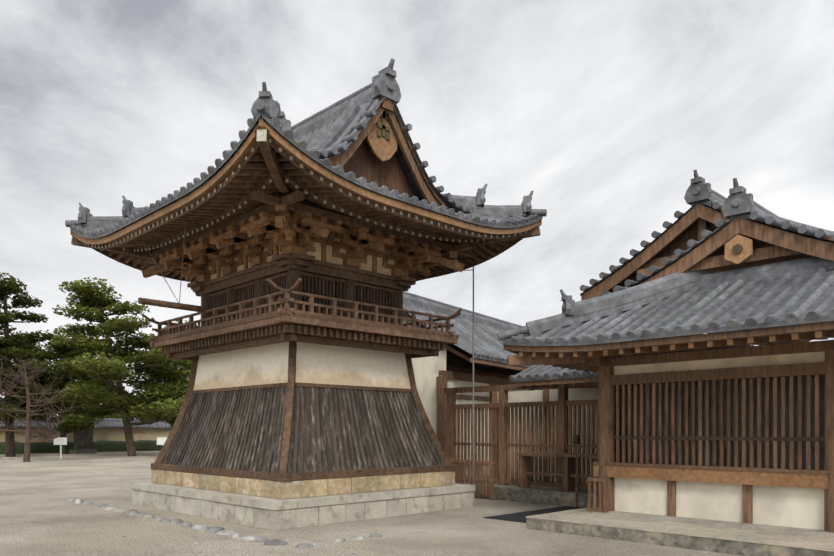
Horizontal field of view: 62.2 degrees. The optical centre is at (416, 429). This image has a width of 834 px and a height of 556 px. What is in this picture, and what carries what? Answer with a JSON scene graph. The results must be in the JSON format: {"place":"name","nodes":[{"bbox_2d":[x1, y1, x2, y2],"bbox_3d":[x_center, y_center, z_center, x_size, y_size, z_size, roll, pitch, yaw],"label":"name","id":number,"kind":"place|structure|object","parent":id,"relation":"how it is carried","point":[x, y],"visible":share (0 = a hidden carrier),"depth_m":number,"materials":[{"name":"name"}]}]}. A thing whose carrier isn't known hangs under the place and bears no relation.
{"place":"outdoors","nodes":[
{"label":"outdoors","id":0,"kind":"place"},
{"bbox_2d":[0,427,170,442],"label":"boundary wall","id":1,"kind":"structure","parent":0,"point":[118,434],"depth_m":57.48,"materials":[{"name":"paint"}]},
{"bbox_2d":[0,418,170,427],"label":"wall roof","id":2,"kind":"structure","parent":1,"relation":"on","point":[110,422],"depth_m":57.61,"materials":[{"name":"tile"}]},
{"bbox_2d":[0,451,739,555],"bbox_3d":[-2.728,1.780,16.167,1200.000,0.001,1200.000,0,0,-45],"label":"ground","id":3,"kind":"structure","parent":0,"point":[57,528],"depth_m":12.18,"materials":[{"name":"beige sand"}]},
{"bbox_2d":[0,272,64,456],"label":"pine","id":4,"kind":"object","parent":3,"relation":"on","point":[12,348],"depth_m":45.18,"materials":[{"name":"green plant"}]},
{"bbox_2d":[0,355,84,461],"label":"bare tree trunk","id":5,"kind":"object","parent":3,"relation":"on","point":[28,437],"visible":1,"depth_m":37.97,"materials":[{"name":"brown plant"}]},
{"bbox_2d":[0,331,85,417],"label":"pine","id":6,"kind":"object","parent":3,"relation":"on","point":[30,347],"depth_m":56.58,"materials":[{"name":"green plant"}]},
{"bbox_2d":[0,337,120,453],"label":"tree","id":7,"kind":"object","parent":3,"relation":"on","point":[74,420],"depth_m":49.25,"materials":[{"name":"plant"}]},
{"bbox_2d":[0,440,162,453],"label":"hedge","id":8,"kind":"object","parent":3,"relation":"on","point":[106,446],"visible":0.1,"depth_m":54.23,"materials":[{"name":"green plant"}]},
{"bbox_2d":[55,337,126,418],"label":"pine","id":9,"kind":"object","parent":3,"relation":"on","point":[115,415],"visible":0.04,"depth_m":68.28,"materials":[{"name":"green plant"}]},
{"bbox_2d":[54,427,166,458],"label":"signs and monument","id":10,"kind":"object","parent":3,"relation":"on","point":[83,442],"visible":0.81,"depth_m":50.91,"materials":[{"name":"white painted wood"},{"name":"dark stone"}]},
{"bbox_2d":[51,277,190,455],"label":"pine","id":11,"kind":"object","parent":3,"relation":"on","point":[95,390],"depth_m":45.24,"materials":[{"name":"green plant"}]},
{"bbox_2d":[126,319,197,428],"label":"pine","id":12,"kind":"object","parent":3,"relation":"on","point":[188,365],"depth_m":49.56,"materials":[{"name":"green plant"}]},
{"bbox_2d":[144,354,191,401],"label":"pine","id":13,"kind":"object","parent":3,"relation":"on","point":[181,369],"depth_m":70.61,"materials":[{"name":"green plant"}]},
{"bbox_2d":[5,492,381,554],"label":"drip line stones","id":14,"kind":"object","parent":3,"relation":"on","point":[221,530],"visible":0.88,"depth_m":12.18,"materials":[{"name":"grey stone"}]},
{"bbox_2d":[131,470,474,530],"bbox_3d":[-2.728,1.367,16.165,5.397,0.826,6.137,0,0,-45],"label":"stone base","id":15,"kind":"object","parent":3,"relation":"on","point":[269,505],"visible":0.92,"depth_m":13.81,"materials":[{"name":"beige stone"}]},
{"bbox_2d":[70,97,541,481],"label":"timber tower","id":16,"kind":"structure","parent":3,"relation":"on","point":[301,346],"depth_m":14.33,"materials":[{"name":"brown wood"}]},
{"bbox_2d":[65,58,546,238],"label":"tower roof","id":17,"kind":"structure","parent":16,"relation":"on","point":[322,137],"depth_m":14.07,"materials":[{"name":"grey tile"}]},
{"bbox_2d":[454,267,473,484],"bbox_3d":[1.118,-1.030,16.390,0.480,5.620,0.043,0,0,10],"label":"cable","id":18,"kind":"object","parent":3,"relation":"on","point":[473,384],"visible":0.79,"depth_m":16.33,"materials":[{"name":"metal"}]},
{"bbox_2d":[403,312,581,460],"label":"building","id":19,"kind":"structure","parent":3,"relation":"on","point":[451,366],"depth_m":22.10,"materials":[{"name":"white paint"}]},
{"bbox_2d":[403,291,531,366],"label":"hall roof","id":20,"kind":"structure","parent":19,"relation":"on","point":[488,345],"depth_m":24.21,"materials":[{"name":"grey tile"}]},
{"bbox_2d":[455,479,597,507],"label":"corridor platform","id":21,"kind":"structure","parent":3,"relation":"on","point":[547,495],"depth_m":16.66,"materials":[{"name":"stone"}]},
{"bbox_2d":[483,506,584,522],"bbox_3d":[3.882,1.774,15.375,5.700,0.012,1.510,0,0,-45],"label":"rubber mat","id":22,"kind":"object","parent":3,"relation":"on","point":[518,517],"visible":0.29,"depth_m":14.38,"materials":[{"name":"black rubber"}]},
{"bbox_2d":[444,352,675,506],"bbox_3d":[3.706,-0.010,18.088,3.560,3.580,6.300,0,0,-45],"label":"corridor timber","id":23,"kind":"object","parent":3,"relation":"on","point":[547,433],"visible":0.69,"depth_m":17.88,"materials":[{"name":"brown wood"}]},
{"bbox_2d":[509,351,687,381],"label":"tiled roof","id":24,"kind":"structure","parent":23,"relation":"on","point":[539,372],"depth_m":16.53,"materials":[{"name":"grey tile"}]},
{"bbox_2d":[503,203,833,532],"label":"building","id":25,"kind":"structure","parent":3,"relation":"on","point":[741,434],"depth_m":11.66,"materials":[{"name":"brown wood"}]},
{"bbox_2d":[497,169,833,350],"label":"hall roof","id":26,"kind":"structure","parent":25,"relation":"on","point":[784,293],"depth_m":11.97,"materials":[{"name":"grey tile"}]},
{"bbox_2d":[526,506,833,555],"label":"stone platform","id":27,"kind":"structure","parent":3,"relation":"on","point":[732,538],"depth_m":10.69,"materials":[{"name":"beige stone"}]},
{"bbox_2d":[0,0,833,418],"label":"sky","id":28,"kind":"structure","parent":0,"point":[606,111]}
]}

